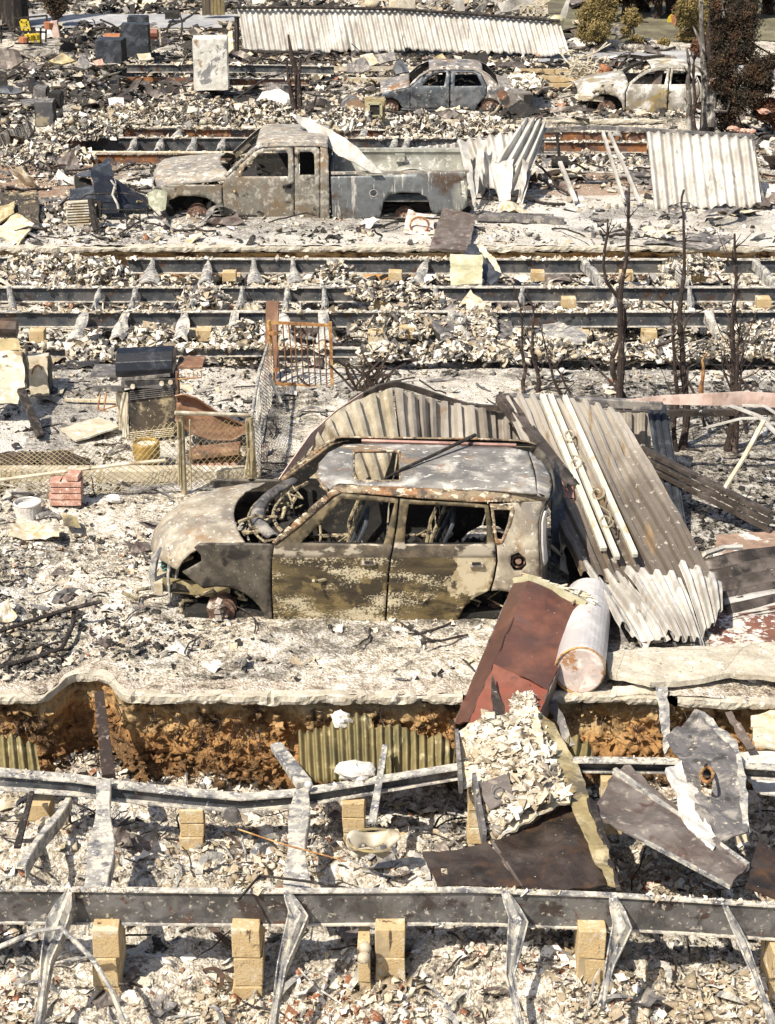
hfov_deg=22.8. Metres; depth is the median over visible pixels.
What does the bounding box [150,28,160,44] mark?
metal shelf
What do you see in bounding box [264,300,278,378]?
charred post
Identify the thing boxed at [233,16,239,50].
charred post
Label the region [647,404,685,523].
fallen channel
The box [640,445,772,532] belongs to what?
fallen rail
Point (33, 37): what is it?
yellow chair
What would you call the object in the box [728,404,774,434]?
metal strip
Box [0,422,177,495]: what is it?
chain link fence
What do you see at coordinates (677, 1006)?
rubble
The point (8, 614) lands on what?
crumpled scrap
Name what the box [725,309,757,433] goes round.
bare branch
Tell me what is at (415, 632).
charred sticks
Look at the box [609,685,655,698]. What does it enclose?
concrete slab
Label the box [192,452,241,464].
plank
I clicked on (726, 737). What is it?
bent edge
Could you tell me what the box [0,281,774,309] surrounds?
steel beam
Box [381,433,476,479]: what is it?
charred stick
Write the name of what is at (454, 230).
brown panel
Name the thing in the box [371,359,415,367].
charred log
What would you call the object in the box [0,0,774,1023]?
ground
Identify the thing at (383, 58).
scorched sheet
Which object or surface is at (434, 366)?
metal ribbons
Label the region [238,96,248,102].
scorched sheet
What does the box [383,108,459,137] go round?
rubble heap
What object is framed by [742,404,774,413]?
metal strip
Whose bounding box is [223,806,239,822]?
iron disc
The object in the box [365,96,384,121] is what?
tube television
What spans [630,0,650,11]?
scorched pine
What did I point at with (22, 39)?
flower pot
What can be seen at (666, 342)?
bare branch
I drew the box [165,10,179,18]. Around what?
charcoal grill
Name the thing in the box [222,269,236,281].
block pier
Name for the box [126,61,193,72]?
steel beam
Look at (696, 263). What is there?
rubble heap
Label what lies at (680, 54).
street
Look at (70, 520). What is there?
crumpled sheet
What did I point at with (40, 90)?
metal cube
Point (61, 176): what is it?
crumpled scrap
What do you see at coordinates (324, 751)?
fibreglass sheet
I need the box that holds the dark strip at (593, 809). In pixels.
[586,797,620,890]
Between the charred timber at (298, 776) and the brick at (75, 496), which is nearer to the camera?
the charred timber at (298, 776)
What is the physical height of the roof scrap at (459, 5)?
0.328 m
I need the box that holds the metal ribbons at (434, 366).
[0,272,773,370]
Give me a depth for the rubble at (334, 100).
50.25 m
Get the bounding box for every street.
[25,14,239,27]
[534,50,774,85]
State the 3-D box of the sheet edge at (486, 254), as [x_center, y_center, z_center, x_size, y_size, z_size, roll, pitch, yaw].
[1.567,-3.865,29.459,0.112,0.228,1.331,-5,23,-12]
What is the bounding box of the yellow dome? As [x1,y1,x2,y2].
[550,15,563,25]
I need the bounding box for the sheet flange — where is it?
[487,805,561,886]
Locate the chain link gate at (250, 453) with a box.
[174,411,256,494]
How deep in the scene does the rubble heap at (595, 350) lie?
25.86 m
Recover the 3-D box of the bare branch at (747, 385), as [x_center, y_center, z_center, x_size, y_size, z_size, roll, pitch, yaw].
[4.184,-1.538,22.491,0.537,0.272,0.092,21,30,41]
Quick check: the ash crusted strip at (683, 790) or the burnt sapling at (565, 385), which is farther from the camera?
the burnt sapling at (565, 385)
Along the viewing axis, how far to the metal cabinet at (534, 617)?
16.73 m
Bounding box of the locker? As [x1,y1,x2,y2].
[94,37,127,62]
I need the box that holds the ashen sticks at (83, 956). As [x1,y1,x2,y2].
[18,772,774,1023]
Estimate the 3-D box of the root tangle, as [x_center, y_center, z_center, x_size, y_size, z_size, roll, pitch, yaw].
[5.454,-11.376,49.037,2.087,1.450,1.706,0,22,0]
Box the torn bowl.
[346,828,401,858]
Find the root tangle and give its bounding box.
[559,42,638,90]
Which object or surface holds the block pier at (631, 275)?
on the ground at (340, 664)
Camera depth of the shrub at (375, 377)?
23.39 m
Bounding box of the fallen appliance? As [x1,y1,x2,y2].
[0,338,44,438]
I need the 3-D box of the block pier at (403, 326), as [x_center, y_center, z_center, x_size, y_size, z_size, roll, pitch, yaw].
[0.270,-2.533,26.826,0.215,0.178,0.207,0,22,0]
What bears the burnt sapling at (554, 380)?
on the ground at (340, 664)
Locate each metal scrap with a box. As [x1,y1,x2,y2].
[550,459,564,564]
[559,521,568,573]
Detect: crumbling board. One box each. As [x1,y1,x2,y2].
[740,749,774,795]
[751,710,774,749]
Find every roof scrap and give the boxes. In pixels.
[454,0,464,10]
[472,0,490,12]
[498,0,534,11]
[529,0,549,10]
[560,0,569,18]
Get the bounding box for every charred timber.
[14,791,33,848]
[94,691,115,778]
[271,742,311,788]
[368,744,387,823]
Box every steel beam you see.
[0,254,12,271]
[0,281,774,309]
[0,304,774,343]
[0,755,774,887]
[0,882,774,1023]
[34,338,774,366]
[61,131,559,154]
[78,149,275,164]
[105,125,646,141]
[125,254,774,285]
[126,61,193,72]
[229,61,333,73]
[229,75,309,85]
[544,139,646,152]
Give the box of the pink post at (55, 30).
[50,20,60,37]
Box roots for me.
[0,694,752,754]
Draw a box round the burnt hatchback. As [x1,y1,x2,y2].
[573,54,723,112]
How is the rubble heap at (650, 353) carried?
on the ground at (340, 664)
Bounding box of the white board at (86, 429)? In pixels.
[60,417,118,441]
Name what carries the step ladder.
on the ground at (340, 664)
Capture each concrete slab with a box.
[606,642,774,686]
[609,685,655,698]
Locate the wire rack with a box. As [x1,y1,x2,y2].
[99,208,148,229]
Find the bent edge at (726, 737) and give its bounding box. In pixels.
[696,709,749,833]
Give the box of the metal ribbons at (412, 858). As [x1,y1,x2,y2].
[0,797,759,1023]
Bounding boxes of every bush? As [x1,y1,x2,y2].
[573,0,621,48]
[619,5,643,38]
[628,33,644,43]
[657,36,670,46]
[672,0,709,42]
[685,35,705,57]
[747,95,774,134]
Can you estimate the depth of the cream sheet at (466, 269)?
28.82 m
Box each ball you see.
[304,780,312,788]
[357,952,369,963]
[359,942,371,952]
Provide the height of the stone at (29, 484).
0.130 m
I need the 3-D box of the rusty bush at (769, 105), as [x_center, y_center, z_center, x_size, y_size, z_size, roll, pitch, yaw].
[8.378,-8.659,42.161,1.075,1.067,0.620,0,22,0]
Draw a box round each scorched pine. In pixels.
[617,0,637,15]
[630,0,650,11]
[643,0,666,18]
[664,0,677,14]
[671,2,677,13]
[760,0,774,14]
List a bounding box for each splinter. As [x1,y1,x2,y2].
[634,640,664,643]
[655,642,694,644]
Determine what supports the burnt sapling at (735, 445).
on the ground at (340, 664)
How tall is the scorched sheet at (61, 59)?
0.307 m
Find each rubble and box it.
[0,0,548,53]
[0,48,753,118]
[0,107,774,166]
[0,162,774,245]
[0,270,774,370]
[0,364,774,552]
[0,531,771,772]
[0,764,774,1023]
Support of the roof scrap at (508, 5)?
on the ground at (340, 664)
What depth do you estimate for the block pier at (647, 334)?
26.77 m
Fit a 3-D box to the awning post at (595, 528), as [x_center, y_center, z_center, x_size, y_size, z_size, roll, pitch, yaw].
[1.862,-0.447,19.419,0.065,0.696,2.705,-3,22,-8]
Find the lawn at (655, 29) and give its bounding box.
[544,0,774,40]
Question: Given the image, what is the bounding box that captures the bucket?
[13,496,41,520]
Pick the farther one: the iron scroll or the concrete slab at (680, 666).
the iron scroll
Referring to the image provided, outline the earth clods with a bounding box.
[0,683,761,789]
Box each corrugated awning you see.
[237,6,569,56]
[545,125,766,209]
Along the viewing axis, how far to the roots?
16.61 m
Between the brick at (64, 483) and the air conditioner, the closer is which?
the brick at (64, 483)
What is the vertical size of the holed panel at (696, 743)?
0.236 m
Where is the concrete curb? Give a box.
[0,465,261,481]
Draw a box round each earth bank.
[0,251,774,280]
[0,681,774,790]
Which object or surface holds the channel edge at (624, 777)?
on the channel plate at (624, 807)
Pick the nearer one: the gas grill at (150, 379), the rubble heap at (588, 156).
the gas grill at (150, 379)
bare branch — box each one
[584,352,615,388]
[655,309,704,347]
[670,362,698,394]
[671,339,706,426]
[720,347,747,434]
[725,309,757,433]
[730,368,756,391]
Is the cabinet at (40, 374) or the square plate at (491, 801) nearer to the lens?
the square plate at (491, 801)
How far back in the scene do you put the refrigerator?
47.53 m
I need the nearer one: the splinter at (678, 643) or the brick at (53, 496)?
the splinter at (678, 643)
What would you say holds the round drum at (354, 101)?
on the ground at (340, 664)
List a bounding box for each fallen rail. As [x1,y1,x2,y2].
[476,212,564,224]
[615,408,774,416]
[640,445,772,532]
[759,168,774,174]
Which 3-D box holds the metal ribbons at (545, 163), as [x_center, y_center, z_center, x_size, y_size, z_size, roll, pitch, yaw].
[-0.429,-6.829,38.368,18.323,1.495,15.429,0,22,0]
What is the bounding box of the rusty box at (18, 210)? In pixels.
[0,191,39,245]
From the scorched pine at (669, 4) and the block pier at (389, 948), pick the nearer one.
the block pier at (389, 948)
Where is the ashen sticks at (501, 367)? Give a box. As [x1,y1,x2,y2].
[18,274,774,371]
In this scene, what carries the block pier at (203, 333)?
on the ground at (340, 664)
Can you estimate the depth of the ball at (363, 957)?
13.39 m
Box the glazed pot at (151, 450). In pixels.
[132,437,160,464]
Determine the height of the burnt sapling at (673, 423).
2.131 m
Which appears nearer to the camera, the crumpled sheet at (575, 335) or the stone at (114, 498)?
the stone at (114, 498)
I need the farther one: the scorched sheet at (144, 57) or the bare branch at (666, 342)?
the scorched sheet at (144, 57)
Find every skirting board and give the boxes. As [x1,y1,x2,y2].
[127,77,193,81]
[334,66,428,70]
[347,77,389,82]
[519,69,590,74]
[537,75,580,81]
[549,83,573,88]
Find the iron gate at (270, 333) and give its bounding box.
[266,320,333,386]
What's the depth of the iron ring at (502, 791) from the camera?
14.67 m
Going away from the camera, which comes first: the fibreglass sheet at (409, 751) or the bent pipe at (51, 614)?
the fibreglass sheet at (409, 751)
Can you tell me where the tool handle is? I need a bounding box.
[265,368,282,403]
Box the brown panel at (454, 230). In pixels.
[429,208,476,250]
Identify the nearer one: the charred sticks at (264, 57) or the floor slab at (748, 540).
the floor slab at (748, 540)
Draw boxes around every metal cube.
[32,85,49,97]
[34,98,56,126]
[48,90,63,108]
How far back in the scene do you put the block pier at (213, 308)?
27.95 m
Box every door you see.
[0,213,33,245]
[128,388,175,437]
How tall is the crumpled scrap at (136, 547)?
0.918 m
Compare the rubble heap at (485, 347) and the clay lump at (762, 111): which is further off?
the clay lump at (762, 111)
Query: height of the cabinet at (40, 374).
0.554 m
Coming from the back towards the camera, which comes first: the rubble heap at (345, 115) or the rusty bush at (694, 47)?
the rusty bush at (694, 47)
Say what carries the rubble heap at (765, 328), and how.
on the ground at (340, 664)
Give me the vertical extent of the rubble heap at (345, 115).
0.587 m
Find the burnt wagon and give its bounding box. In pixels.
[121,435,565,621]
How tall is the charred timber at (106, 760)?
0.231 m
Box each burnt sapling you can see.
[285,35,316,122]
[513,286,528,392]
[526,289,545,392]
[537,337,576,395]
[539,322,564,394]
[596,219,632,409]
[615,187,637,409]
[651,282,709,451]
[674,212,691,450]
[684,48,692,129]
[684,51,699,130]
[698,353,707,393]
[700,293,770,453]
[713,232,751,451]
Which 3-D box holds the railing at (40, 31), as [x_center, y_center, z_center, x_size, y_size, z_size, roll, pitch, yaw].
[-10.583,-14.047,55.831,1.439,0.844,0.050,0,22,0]
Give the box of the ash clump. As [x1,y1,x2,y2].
[505,690,539,713]
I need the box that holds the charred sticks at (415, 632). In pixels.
[0,367,774,671]
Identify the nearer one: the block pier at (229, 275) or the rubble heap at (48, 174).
the block pier at (229, 275)
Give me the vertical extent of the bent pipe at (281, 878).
0.152 m
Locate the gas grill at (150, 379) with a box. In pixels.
[90,346,204,440]
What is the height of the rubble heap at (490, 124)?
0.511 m
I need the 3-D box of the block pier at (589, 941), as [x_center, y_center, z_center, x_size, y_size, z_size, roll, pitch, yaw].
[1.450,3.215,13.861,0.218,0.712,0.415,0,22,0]
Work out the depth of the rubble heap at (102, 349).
25.83 m
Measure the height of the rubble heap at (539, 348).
0.313 m
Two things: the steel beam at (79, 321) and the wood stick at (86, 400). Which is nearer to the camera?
the wood stick at (86, 400)
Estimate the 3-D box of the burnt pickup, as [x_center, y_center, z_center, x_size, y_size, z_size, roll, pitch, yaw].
[-1.439,-5.819,33.227,5.724,1.592,2.117,0,22,0]
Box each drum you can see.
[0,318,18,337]
[150,27,157,39]
[341,95,364,119]
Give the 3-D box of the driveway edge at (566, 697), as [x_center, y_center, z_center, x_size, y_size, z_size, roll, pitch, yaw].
[1.801,1.600,16.541,1.035,0.083,0.162,0,22,1]
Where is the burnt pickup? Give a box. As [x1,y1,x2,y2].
[136,124,469,218]
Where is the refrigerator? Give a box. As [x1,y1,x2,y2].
[192,35,229,90]
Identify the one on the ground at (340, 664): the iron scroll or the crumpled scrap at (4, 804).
the crumpled scrap at (4, 804)
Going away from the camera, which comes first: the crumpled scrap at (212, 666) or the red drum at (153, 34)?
the crumpled scrap at (212, 666)
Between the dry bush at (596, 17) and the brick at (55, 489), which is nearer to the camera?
the brick at (55, 489)
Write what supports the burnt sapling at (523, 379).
on the ground at (340, 664)
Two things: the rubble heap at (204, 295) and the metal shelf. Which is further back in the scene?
the metal shelf
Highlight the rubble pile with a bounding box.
[455,706,572,843]
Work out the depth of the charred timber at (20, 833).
14.84 m
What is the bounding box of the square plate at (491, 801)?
[480,774,512,810]
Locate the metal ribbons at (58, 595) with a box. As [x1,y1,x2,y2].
[5,372,764,681]
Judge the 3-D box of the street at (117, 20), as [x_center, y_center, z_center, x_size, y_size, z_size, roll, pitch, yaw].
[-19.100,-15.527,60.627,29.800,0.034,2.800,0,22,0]
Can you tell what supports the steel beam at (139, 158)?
attached to the steel beam at (141, 142)
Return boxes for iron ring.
[491,784,503,797]
[699,766,714,783]
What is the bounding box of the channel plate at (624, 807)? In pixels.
[597,764,746,886]
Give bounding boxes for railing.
[0,15,47,43]
[520,5,547,15]
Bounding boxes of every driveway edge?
[0,244,774,252]
[0,668,462,705]
[116,118,666,123]
[553,690,656,704]
[676,695,774,709]
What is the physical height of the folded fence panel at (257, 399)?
0.809 m
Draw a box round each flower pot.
[18,36,28,42]
[44,21,52,29]
[598,63,612,72]
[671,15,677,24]
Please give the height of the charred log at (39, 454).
0.303 m
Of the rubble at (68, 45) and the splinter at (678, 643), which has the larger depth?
the rubble at (68, 45)
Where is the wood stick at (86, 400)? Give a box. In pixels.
[64,398,115,402]
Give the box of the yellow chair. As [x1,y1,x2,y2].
[19,19,39,41]
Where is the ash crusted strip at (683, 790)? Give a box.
[665,760,715,850]
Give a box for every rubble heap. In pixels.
[0,139,98,165]
[0,248,55,275]
[8,251,112,285]
[17,337,46,354]
[31,171,89,180]
[39,111,122,141]
[39,203,107,226]
[65,335,126,363]
[66,255,132,283]
[91,97,199,128]
[116,321,191,343]
[138,93,269,126]
[174,283,234,309]
[207,318,297,343]
[211,98,320,127]
[308,259,360,285]
[312,103,383,132]
[344,279,419,301]
[347,299,448,339]
[355,336,411,362]
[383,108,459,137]
[408,338,473,363]
[411,291,459,309]
[429,290,512,367]
[449,113,518,137]
[460,337,536,367]
[495,331,571,362]
[530,339,583,362]
[548,148,645,165]
[578,337,643,363]
[589,298,658,309]
[633,336,709,364]
[657,252,725,275]
[702,339,752,365]
[715,318,774,346]
[747,341,774,362]
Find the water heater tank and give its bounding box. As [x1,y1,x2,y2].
[554,578,610,692]
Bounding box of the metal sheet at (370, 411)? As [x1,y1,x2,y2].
[279,380,650,522]
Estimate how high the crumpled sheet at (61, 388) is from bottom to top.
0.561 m
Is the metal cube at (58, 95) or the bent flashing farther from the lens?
the metal cube at (58, 95)
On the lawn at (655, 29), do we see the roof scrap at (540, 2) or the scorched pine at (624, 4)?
the scorched pine at (624, 4)
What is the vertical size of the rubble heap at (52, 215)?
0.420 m
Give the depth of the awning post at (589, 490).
19.20 m
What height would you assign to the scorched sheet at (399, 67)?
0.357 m
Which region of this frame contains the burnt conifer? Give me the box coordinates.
[691,0,774,135]
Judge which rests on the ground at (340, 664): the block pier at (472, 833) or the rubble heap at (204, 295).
the block pier at (472, 833)
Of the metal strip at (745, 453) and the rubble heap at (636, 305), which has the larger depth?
the rubble heap at (636, 305)
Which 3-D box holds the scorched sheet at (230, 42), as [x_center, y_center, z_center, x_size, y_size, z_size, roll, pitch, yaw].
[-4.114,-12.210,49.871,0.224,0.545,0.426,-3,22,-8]
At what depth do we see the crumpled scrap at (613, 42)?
56.01 m
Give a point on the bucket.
(27, 508)
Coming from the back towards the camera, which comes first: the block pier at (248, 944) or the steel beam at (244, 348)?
the steel beam at (244, 348)
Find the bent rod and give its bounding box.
[97,393,117,411]
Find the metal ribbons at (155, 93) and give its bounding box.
[0,26,676,123]
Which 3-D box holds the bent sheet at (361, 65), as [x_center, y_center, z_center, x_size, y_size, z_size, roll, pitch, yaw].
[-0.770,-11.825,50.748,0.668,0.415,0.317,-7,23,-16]
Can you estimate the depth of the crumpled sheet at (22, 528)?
19.69 m
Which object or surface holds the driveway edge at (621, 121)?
on the ground at (340, 664)
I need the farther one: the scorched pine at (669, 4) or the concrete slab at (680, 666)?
the scorched pine at (669, 4)
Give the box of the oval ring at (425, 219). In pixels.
[409,216,429,230]
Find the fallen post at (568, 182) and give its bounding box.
[558,161,577,202]
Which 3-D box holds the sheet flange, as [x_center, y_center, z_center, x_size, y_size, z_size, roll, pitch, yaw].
[0.988,2.447,14.434,0.472,0.063,1.294,9,24,20]
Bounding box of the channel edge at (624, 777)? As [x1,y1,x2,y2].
[600,767,749,889]
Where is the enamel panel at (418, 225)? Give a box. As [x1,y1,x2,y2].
[403,209,434,234]
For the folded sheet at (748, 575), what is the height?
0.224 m
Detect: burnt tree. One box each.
[0,0,2,23]
[3,0,28,28]
[41,0,71,20]
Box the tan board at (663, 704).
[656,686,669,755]
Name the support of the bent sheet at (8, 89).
on the ground at (340, 664)
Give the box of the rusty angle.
[725,711,755,751]
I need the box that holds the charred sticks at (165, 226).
[0,114,774,242]
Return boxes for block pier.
[28,327,45,342]
[28,794,54,821]
[92,919,126,993]
[179,808,204,849]
[196,326,211,341]
[201,302,216,309]
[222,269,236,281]
[231,918,264,999]
[342,796,366,846]
[357,926,371,992]
[368,328,383,342]
[374,297,387,308]
[374,918,405,980]
[388,269,401,280]
[399,323,414,338]
[466,786,480,843]
[530,269,544,280]
[561,296,575,307]
[573,920,606,985]
[579,329,588,342]
[599,773,621,834]
[618,269,633,280]
[640,328,657,343]
[691,270,705,281]
[755,295,771,307]
[760,940,774,1000]
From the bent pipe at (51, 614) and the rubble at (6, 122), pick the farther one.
the rubble at (6, 122)
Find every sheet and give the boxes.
[0,48,22,69]
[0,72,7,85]
[0,85,24,94]
[0,733,39,770]
[8,518,64,539]
[20,97,47,105]
[33,162,44,170]
[48,53,75,65]
[57,369,86,393]
[62,513,80,527]
[65,357,98,368]
[69,156,148,213]
[75,54,91,69]
[93,59,103,66]
[104,33,119,36]
[108,97,123,106]
[137,53,151,61]
[175,394,247,440]
[227,31,233,53]
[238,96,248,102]
[256,89,289,103]
[298,712,371,782]
[347,56,371,73]
[360,53,378,65]
[370,724,454,781]
[375,51,395,64]
[386,358,489,370]
[392,60,408,74]
[422,842,520,887]
[433,54,445,58]
[450,254,482,285]
[463,51,487,63]
[464,243,503,285]
[494,805,614,889]
[505,99,536,117]
[543,322,587,344]
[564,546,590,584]
[565,735,592,756]
[597,336,638,359]
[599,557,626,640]
[643,231,733,250]
[658,337,708,364]
[701,544,774,619]
[745,838,774,898]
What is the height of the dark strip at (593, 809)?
0.107 m
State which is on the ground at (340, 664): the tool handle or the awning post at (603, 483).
the tool handle
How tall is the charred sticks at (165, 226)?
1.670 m
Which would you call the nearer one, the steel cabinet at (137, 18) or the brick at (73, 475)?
the brick at (73, 475)
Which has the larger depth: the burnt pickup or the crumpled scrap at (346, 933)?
the burnt pickup
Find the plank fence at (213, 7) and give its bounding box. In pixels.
[202,0,224,14]
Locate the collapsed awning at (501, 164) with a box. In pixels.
[411,117,546,204]
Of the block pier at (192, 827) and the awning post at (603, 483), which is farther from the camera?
the awning post at (603, 483)
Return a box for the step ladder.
[602,132,641,204]
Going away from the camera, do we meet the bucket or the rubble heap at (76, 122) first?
the bucket
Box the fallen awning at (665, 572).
[495,391,774,647]
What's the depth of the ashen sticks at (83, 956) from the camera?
14.03 m
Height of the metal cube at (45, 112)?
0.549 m
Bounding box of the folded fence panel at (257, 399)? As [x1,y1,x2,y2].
[250,343,272,478]
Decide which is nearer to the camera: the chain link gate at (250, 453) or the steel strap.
the steel strap
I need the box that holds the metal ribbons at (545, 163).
[0,132,774,242]
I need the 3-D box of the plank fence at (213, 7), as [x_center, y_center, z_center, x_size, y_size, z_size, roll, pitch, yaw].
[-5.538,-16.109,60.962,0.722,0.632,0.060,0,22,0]
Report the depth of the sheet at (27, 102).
41.79 m
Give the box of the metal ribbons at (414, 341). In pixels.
[20,274,762,370]
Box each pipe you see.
[0,599,101,632]
[0,610,75,668]
[0,926,125,1021]
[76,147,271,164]
[237,874,347,900]
[238,828,346,861]
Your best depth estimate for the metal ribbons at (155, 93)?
50.02 m
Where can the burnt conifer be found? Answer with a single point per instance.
(729, 46)
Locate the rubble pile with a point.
(516, 748)
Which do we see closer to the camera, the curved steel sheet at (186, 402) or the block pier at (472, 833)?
the block pier at (472, 833)
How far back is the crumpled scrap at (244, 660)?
23.89 m
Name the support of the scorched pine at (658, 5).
on the lawn at (655, 29)
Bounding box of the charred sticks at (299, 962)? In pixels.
[0,796,774,1023]
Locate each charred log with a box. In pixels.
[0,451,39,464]
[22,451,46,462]
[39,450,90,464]
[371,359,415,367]
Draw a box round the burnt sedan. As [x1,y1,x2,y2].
[380,59,543,111]
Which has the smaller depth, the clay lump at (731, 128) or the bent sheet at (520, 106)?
the clay lump at (731, 128)
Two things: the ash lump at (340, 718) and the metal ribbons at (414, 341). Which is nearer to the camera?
the ash lump at (340, 718)
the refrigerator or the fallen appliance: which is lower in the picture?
the fallen appliance
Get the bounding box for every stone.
[2,488,33,499]
[19,481,41,490]
[32,486,50,497]
[106,494,122,502]
[614,43,622,49]
[627,44,633,50]
[633,44,640,50]
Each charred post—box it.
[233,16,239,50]
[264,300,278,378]
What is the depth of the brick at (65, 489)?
20.38 m
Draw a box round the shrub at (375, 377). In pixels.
[329,353,405,391]
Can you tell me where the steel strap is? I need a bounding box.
[549,699,574,747]
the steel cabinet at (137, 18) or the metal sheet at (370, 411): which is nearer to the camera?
the metal sheet at (370, 411)
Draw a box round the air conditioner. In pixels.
[65,198,102,232]
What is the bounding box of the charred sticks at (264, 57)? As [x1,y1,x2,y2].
[0,5,699,117]
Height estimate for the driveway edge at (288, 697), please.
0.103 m
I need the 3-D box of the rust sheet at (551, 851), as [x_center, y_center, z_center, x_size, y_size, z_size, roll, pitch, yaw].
[1.168,2.503,14.266,0.732,0.107,1.160,-4,23,-10]
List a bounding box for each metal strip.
[708,417,766,427]
[717,420,765,500]
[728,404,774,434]
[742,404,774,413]
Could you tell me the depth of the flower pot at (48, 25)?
54.70 m
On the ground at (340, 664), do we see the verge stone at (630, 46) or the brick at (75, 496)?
the verge stone at (630, 46)
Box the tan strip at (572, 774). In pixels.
[538,710,614,886]
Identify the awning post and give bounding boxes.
[540,393,606,550]
[548,393,619,559]
[551,133,568,167]
[562,394,637,557]
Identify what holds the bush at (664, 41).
on the ground at (340, 664)
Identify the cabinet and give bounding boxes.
[27,353,52,396]
[121,22,151,56]
[127,15,148,21]
[454,573,598,730]
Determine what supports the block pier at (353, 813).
on the ground at (340, 664)
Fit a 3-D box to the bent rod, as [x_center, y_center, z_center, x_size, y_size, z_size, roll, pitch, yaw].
[-3.233,-1.263,22.111,0.234,0.194,0.121,0,22,0]
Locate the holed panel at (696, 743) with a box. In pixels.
[666,709,747,842]
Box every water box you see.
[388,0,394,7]
[395,0,415,7]
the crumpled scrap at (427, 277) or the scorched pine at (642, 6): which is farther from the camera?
the scorched pine at (642, 6)
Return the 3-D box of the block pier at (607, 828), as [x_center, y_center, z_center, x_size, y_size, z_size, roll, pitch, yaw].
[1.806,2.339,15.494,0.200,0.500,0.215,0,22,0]
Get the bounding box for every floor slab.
[706,605,774,645]
[713,531,774,556]
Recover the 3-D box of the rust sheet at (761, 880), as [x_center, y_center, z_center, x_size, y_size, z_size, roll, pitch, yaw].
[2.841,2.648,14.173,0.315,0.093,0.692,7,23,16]
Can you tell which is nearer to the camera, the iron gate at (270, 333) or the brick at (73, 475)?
the brick at (73, 475)
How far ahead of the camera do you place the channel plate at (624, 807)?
14.43 m
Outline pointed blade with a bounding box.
[491,675,504,714]
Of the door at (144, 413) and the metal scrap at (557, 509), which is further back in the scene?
the door at (144, 413)
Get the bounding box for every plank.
[187,441,240,459]
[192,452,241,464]
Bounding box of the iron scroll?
[564,430,614,527]
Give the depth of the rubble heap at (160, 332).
26.47 m
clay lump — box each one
[727,125,739,131]
[737,128,746,132]
[746,129,755,133]
[757,108,770,114]
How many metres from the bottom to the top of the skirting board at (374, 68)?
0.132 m
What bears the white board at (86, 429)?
on the ground at (340, 664)
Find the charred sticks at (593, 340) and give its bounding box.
[0,274,759,369]
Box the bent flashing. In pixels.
[291,114,381,173]
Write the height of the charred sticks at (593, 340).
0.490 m
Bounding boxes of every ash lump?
[331,709,352,728]
[334,760,375,782]
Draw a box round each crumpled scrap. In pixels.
[0,112,774,236]
[0,125,650,222]
[0,140,774,240]
[0,385,709,663]
[0,784,759,1003]
[1,0,661,115]
[2,271,774,369]
[5,123,763,243]
[8,0,717,114]
[17,0,684,121]
[18,274,720,369]
[28,778,753,1017]
[35,373,710,684]
[38,274,747,368]
[69,274,746,369]
[69,809,487,1021]
[79,0,621,111]
[100,368,770,673]
[127,790,774,1013]
[240,378,760,670]
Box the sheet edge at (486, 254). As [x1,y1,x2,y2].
[477,242,503,277]
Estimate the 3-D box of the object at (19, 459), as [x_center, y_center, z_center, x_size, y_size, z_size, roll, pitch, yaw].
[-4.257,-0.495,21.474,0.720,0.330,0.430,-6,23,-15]
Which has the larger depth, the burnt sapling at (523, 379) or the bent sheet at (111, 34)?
the bent sheet at (111, 34)
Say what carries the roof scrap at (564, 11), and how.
on the lawn at (655, 29)
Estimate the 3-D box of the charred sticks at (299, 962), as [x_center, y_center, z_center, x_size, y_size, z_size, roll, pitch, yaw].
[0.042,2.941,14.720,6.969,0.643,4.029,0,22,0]
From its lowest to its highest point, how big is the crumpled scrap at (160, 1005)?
0.466 m
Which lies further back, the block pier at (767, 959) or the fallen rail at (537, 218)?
the fallen rail at (537, 218)
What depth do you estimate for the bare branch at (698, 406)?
22.49 m
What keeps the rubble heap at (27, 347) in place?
on the steel beam at (244, 348)
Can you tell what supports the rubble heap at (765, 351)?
on the steel beam at (244, 348)
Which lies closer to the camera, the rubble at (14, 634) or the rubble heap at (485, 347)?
the rubble at (14, 634)
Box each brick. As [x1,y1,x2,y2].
[48,493,60,499]
[49,476,62,486]
[50,487,61,492]
[50,500,60,505]
[60,475,70,486]
[60,487,70,493]
[60,493,70,499]
[61,499,69,505]
[66,470,82,480]
[70,476,83,486]
[70,483,82,492]
[70,488,83,499]
[70,496,82,505]

